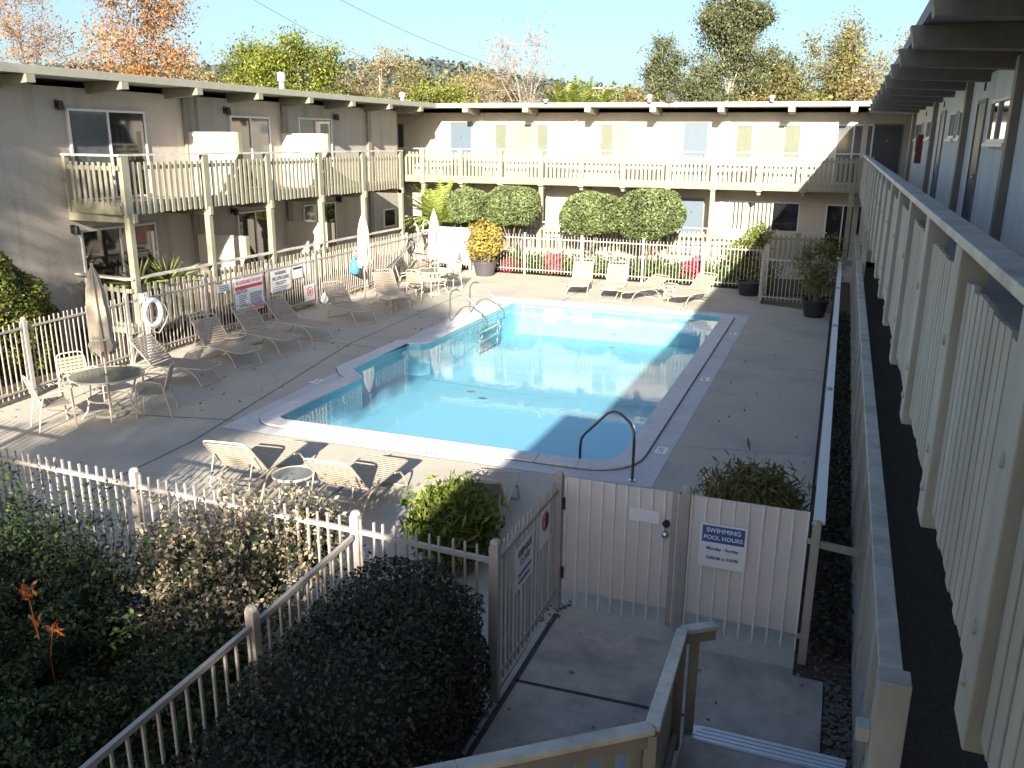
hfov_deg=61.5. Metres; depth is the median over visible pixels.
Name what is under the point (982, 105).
door
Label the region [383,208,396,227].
window
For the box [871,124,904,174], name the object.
door
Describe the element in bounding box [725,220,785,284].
corner shrub
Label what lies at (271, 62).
sycamore tree
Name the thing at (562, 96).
palm tree
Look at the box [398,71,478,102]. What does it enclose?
shrubby tree
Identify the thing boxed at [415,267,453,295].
patio table
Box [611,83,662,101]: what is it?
round tree
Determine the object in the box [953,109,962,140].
window
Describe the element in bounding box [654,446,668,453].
depth marker
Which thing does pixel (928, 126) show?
window
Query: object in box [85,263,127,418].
parasol
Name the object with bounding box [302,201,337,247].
window
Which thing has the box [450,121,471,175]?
door
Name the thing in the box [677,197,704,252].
door
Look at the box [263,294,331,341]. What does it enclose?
sun lounger
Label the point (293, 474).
side table
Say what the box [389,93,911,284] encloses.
motel building
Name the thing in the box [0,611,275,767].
shrub
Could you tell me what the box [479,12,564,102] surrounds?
bare tree
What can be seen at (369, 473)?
sun lounger
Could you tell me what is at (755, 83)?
power line
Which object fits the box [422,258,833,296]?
planting bed
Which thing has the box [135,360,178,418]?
patio chair
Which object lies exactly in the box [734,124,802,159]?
window
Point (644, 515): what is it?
sign
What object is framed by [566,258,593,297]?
sun lounger
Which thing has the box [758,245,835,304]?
picket fence
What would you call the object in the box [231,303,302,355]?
sun lounger
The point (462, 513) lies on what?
bamboo clump
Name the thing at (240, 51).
sycamore tree
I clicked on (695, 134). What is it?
door
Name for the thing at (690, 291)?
sun lounger
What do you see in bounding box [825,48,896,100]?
tangled tree
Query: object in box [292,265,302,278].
sign
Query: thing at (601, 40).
sky
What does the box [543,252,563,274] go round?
flower clump
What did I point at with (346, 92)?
shrubby tree
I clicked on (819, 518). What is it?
picket fence
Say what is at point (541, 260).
ground cover
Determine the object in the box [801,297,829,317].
flower pot
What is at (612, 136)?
window
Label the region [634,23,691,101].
eucalyptus tree
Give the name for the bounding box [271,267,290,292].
sign
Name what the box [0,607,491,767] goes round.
planting bed
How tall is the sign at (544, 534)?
0.360 m
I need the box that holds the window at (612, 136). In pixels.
[599,123,628,156]
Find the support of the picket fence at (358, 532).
on the pool deck
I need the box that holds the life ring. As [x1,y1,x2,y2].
[138,292,168,359]
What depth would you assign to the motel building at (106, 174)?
21.35 m
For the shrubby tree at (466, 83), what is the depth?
67.48 m
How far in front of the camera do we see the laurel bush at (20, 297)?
16.46 m
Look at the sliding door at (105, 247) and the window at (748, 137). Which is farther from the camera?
the window at (748, 137)
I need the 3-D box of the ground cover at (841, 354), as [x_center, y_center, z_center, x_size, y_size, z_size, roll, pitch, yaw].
[5.929,0.197,15.545,0.438,0.536,16.945,6,17,20]
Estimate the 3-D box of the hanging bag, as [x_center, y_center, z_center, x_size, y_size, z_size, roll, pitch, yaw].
[-4.802,-3.712,26.203,0.340,0.728,0.323,6,17,20]
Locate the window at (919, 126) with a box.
[912,122,923,140]
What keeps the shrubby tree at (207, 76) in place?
on the ground at (782, 303)
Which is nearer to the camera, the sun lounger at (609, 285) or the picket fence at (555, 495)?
the picket fence at (555, 495)
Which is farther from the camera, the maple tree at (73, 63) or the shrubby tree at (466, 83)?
the shrubby tree at (466, 83)
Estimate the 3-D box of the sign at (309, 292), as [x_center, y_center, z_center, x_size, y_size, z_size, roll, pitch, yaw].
[-5.665,-2.568,24.131,0.030,0.450,0.480,6,17,20]
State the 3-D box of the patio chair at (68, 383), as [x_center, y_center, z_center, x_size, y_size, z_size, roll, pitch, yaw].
[-7.682,-0.086,15.284,0.616,0.900,0.567,13,20,38]
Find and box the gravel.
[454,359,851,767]
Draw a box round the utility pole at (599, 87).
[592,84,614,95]
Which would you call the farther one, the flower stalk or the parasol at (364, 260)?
the parasol at (364, 260)
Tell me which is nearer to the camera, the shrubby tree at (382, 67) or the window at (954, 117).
the window at (954, 117)
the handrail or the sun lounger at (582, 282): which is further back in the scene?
the sun lounger at (582, 282)
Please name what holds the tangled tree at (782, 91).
on the ground at (782, 303)
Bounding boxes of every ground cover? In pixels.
[479,247,755,286]
[808,306,853,658]
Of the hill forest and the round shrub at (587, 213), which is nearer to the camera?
the round shrub at (587, 213)
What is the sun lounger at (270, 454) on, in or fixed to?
on the pool deck
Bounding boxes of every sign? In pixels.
[217,283,229,292]
[234,274,263,313]
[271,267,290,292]
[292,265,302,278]
[304,283,314,301]
[321,293,327,303]
[515,530,533,593]
[540,504,548,548]
[629,507,659,523]
[698,522,747,571]
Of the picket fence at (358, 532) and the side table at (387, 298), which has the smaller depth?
the picket fence at (358, 532)
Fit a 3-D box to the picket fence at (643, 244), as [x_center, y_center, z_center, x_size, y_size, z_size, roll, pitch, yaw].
[2.531,-4.347,29.543,12.004,1.495,0.119,7,17,22]
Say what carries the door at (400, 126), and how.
in the motel building at (791, 171)
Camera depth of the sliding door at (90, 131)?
19.88 m
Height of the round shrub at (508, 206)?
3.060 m
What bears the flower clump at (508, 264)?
on the planting bed at (772, 288)
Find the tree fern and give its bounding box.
[404,179,467,261]
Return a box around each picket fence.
[0,231,431,402]
[0,448,500,701]
[79,535,353,767]
[432,230,767,291]
[500,471,563,676]
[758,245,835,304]
[797,261,865,665]
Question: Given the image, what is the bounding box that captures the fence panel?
[673,484,810,649]
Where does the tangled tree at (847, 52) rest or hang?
on the ground at (782, 303)
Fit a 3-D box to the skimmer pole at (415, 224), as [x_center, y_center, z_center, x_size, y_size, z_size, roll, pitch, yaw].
[-3.686,-4.617,28.735,0.094,1.276,3.133,5,16,15]
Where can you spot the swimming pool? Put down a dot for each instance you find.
(548, 382)
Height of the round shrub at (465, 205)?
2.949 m
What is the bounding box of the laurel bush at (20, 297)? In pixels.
[0,251,63,383]
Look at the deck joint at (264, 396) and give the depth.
14.90 m
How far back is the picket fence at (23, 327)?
19.46 m
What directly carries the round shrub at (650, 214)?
on the planting bed at (772, 288)
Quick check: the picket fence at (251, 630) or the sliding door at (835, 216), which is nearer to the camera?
the picket fence at (251, 630)
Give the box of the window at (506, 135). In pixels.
[494,123,548,155]
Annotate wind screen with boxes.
[437,227,471,271]
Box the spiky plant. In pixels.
[101,252,198,315]
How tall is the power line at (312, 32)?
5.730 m
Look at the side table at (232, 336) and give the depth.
18.88 m
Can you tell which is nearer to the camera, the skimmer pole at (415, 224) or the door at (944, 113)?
the door at (944, 113)
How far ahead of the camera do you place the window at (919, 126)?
24.89 m
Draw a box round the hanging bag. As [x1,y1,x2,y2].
[350,251,359,273]
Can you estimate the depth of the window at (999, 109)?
11.58 m
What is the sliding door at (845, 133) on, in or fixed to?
in the motel building at (791, 171)
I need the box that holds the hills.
[114,64,514,100]
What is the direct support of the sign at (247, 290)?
attached to the picket fence at (23, 327)
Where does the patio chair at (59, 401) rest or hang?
on the pool deck
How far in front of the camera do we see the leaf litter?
19.33 m
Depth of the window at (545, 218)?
34.04 m
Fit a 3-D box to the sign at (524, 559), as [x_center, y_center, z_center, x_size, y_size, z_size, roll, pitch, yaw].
[0.115,1.566,7.608,0.007,0.400,0.460,6,17,20]
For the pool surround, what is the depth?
13.95 m
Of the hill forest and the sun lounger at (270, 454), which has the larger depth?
the hill forest
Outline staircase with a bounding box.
[414,621,845,767]
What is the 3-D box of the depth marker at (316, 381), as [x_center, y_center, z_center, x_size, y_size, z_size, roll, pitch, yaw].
[-3.835,-0.057,16.914,0.170,0.005,0.300,6,17,20]
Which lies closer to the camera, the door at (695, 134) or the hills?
the door at (695, 134)
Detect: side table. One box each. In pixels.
[221,333,245,355]
[271,466,314,506]
[379,295,398,313]
[661,283,678,298]
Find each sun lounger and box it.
[127,330,221,387]
[190,313,261,369]
[203,438,307,502]
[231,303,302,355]
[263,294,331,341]
[304,455,407,523]
[322,280,376,324]
[372,269,410,309]
[447,469,519,541]
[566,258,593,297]
[599,261,628,300]
[614,274,669,303]
[666,272,716,308]
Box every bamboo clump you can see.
[397,469,510,577]
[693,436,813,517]
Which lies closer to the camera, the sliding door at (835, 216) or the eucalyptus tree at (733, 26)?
the sliding door at (835, 216)
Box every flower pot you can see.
[472,259,496,276]
[736,279,763,295]
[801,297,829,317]
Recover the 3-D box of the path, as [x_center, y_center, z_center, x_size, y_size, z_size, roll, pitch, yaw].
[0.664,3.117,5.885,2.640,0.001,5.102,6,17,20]
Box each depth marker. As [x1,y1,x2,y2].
[309,379,322,383]
[421,451,441,456]
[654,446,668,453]
[700,377,709,380]
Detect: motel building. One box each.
[0,62,435,368]
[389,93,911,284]
[850,0,1023,767]
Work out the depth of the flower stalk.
6.66 m
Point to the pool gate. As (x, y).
(611, 549)
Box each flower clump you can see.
[501,255,520,272]
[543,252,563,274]
[680,256,706,281]
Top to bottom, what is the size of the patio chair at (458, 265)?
0.900 m
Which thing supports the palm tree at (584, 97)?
on the ground at (782, 303)
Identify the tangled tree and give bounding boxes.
[725,85,799,101]
[754,51,822,101]
[788,18,887,100]
[799,89,847,100]
[820,5,887,99]
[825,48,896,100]
[885,20,910,71]
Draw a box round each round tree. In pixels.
[594,83,645,101]
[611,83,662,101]
[669,52,727,101]
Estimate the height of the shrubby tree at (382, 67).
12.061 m
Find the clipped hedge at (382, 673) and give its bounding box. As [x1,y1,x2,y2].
[159,554,491,767]
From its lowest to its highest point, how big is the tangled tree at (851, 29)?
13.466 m
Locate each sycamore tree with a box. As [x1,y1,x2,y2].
[205,26,292,88]
[227,20,359,94]
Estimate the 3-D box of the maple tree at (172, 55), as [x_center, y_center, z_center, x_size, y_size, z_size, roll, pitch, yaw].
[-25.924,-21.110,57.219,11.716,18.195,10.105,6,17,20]
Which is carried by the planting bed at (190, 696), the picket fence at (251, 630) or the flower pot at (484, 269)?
the picket fence at (251, 630)
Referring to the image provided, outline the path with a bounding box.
[459,617,822,767]
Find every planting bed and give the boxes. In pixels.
[0,348,128,394]
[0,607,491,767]
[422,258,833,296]
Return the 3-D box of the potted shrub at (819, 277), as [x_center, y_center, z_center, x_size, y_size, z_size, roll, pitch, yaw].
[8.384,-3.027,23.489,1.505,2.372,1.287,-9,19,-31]
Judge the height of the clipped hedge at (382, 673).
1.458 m
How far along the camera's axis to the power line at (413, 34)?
70.18 m
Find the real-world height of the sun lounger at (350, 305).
0.913 m
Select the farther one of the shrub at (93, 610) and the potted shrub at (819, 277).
the potted shrub at (819, 277)
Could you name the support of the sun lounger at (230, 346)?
on the pool deck
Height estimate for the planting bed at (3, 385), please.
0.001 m
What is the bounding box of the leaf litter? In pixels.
[0,266,804,728]
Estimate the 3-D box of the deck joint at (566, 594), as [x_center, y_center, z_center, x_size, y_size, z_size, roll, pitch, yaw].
[4.502,0.282,15.998,2.318,0.001,16.666,6,17,20]
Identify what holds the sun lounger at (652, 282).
on the pool deck
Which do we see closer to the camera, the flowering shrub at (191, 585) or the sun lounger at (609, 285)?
the flowering shrub at (191, 585)
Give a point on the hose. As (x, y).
(410, 239)
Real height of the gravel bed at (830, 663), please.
0.001 m
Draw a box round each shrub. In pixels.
[0,458,190,718]
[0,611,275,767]
[93,470,371,710]
[445,186,487,263]
[460,217,506,262]
[484,185,541,254]
[558,189,619,257]
[614,188,687,276]
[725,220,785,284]
[788,232,851,300]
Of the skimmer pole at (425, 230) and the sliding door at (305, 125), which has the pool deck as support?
the skimmer pole at (425, 230)
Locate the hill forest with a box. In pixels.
[25,55,877,102]
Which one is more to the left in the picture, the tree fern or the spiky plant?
the spiky plant
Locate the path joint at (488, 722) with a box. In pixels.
[464,613,683,757]
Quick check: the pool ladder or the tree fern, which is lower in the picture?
the pool ladder
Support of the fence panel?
on the pool deck
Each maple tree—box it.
[0,0,87,66]
[29,35,90,69]
[64,0,213,79]
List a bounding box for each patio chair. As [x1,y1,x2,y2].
[22,375,77,433]
[55,350,105,408]
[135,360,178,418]
[395,265,415,295]
[406,269,431,298]
[438,260,462,291]
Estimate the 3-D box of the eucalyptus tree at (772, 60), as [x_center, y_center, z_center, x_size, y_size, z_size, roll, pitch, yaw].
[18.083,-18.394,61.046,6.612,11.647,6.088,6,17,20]
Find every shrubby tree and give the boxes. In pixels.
[170,63,230,82]
[322,69,378,96]
[341,39,421,98]
[355,54,438,101]
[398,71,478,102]
[428,58,496,102]
[472,69,539,102]
[531,81,586,102]
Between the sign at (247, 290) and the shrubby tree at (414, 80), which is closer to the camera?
the sign at (247, 290)
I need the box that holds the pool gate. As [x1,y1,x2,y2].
[561,476,679,625]
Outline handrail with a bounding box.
[578,410,635,481]
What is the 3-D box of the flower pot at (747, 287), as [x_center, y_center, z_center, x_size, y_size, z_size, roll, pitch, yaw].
[7.412,-2.992,26.891,0.832,0.420,0.826,6,17,20]
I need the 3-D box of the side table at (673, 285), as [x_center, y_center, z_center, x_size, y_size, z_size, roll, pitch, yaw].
[4.797,-2.835,26.239,0.556,0.432,0.556,6,17,20]
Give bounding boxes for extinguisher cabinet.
[913,134,923,162]
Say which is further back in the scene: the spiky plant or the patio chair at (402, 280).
the patio chair at (402, 280)
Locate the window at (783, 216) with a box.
[727,200,800,232]
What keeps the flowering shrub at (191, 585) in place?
on the planting bed at (190, 696)
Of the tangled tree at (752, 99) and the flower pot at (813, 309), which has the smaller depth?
the flower pot at (813, 309)
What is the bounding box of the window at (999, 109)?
[981,95,1010,146]
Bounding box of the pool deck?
[0,267,829,718]
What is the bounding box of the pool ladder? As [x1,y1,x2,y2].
[450,282,500,354]
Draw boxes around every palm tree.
[529,75,598,102]
[565,77,613,102]
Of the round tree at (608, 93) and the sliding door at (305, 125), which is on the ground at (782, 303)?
the round tree at (608, 93)
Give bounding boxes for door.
[65,108,152,200]
[80,222,161,310]
[229,115,272,188]
[236,209,269,275]
[297,117,333,181]
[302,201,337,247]
[398,124,404,174]
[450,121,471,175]
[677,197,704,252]
[680,122,709,181]
[821,204,861,259]
[831,124,874,183]
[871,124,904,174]
[930,110,946,198]
[961,98,988,221]
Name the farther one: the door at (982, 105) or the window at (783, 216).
the window at (783, 216)
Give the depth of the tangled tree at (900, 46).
57.07 m
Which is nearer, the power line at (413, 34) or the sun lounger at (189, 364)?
the sun lounger at (189, 364)
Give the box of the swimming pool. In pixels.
[259,299,734,487]
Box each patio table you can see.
[67,365,144,423]
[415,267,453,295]
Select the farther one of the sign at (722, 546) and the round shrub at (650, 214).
the round shrub at (650, 214)
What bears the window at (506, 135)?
in the motel building at (791, 171)
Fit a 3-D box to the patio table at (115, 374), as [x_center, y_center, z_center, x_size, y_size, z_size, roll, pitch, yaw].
[-6.844,0.192,14.633,1.196,0.750,1.196,6,17,20]
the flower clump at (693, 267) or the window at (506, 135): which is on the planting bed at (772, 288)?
the flower clump at (693, 267)
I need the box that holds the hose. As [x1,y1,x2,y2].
[406,238,426,254]
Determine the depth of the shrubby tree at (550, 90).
62.06 m
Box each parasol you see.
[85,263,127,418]
[356,213,373,304]
[427,208,442,294]
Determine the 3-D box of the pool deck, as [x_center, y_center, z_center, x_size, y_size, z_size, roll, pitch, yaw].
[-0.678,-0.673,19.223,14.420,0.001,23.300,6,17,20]
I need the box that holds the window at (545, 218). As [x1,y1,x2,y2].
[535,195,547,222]
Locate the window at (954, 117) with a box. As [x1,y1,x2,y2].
[945,111,959,140]
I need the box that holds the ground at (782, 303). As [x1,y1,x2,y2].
[62,259,850,766]
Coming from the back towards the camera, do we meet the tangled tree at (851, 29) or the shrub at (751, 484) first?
the tangled tree at (851, 29)
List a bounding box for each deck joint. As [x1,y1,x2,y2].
[2,280,822,621]
[561,315,821,601]
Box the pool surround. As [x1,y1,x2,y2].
[221,297,749,487]
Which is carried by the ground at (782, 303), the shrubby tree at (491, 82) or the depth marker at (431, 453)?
the shrubby tree at (491, 82)
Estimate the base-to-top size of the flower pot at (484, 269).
0.500 m
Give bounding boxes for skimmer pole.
[369,220,428,290]
[384,223,418,270]
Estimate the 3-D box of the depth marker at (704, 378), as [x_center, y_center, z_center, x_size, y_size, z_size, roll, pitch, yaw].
[3.884,-0.101,17.318,0.170,0.005,0.300,6,17,20]
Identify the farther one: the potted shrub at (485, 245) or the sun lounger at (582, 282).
the potted shrub at (485, 245)
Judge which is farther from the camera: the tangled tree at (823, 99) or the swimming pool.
the tangled tree at (823, 99)
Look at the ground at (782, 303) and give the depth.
25.94 m
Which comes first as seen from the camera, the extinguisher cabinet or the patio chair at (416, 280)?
the extinguisher cabinet
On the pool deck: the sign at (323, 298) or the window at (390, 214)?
the sign at (323, 298)
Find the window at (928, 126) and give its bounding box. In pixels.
[923,119,931,140]
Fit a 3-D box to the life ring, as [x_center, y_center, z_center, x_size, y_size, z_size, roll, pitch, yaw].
[-7.626,-1.270,18.399,0.170,1.426,0.730,6,17,20]
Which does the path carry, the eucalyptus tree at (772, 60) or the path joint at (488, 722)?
the path joint at (488, 722)
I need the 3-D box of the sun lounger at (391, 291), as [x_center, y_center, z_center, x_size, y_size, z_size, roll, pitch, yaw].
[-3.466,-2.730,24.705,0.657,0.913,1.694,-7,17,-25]
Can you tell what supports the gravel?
on the gravel bed at (830, 663)
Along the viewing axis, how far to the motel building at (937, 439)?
6.40 m
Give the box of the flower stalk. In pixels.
[16,580,64,683]
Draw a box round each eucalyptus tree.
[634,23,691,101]
[675,0,786,101]
[734,39,817,101]
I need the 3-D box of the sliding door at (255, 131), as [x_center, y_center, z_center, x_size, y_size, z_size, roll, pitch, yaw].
[-7.461,-6.652,24.747,0.055,1.993,1.789,6,17,20]
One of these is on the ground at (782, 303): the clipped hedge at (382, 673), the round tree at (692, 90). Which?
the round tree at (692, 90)
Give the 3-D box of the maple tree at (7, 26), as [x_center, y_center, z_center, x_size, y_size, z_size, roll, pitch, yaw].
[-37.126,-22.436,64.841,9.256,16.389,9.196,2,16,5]
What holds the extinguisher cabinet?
attached to the motel building at (937, 439)
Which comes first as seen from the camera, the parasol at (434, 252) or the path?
the path
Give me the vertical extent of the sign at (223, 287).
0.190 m
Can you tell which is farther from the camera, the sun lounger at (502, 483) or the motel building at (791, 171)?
the motel building at (791, 171)
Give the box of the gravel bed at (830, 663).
[793,282,848,760]
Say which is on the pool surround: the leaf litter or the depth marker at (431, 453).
the depth marker at (431, 453)
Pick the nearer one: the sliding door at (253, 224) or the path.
the path
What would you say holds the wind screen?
attached to the picket fence at (643, 244)
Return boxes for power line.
[256,1,401,72]
[341,0,496,65]
[676,73,831,90]

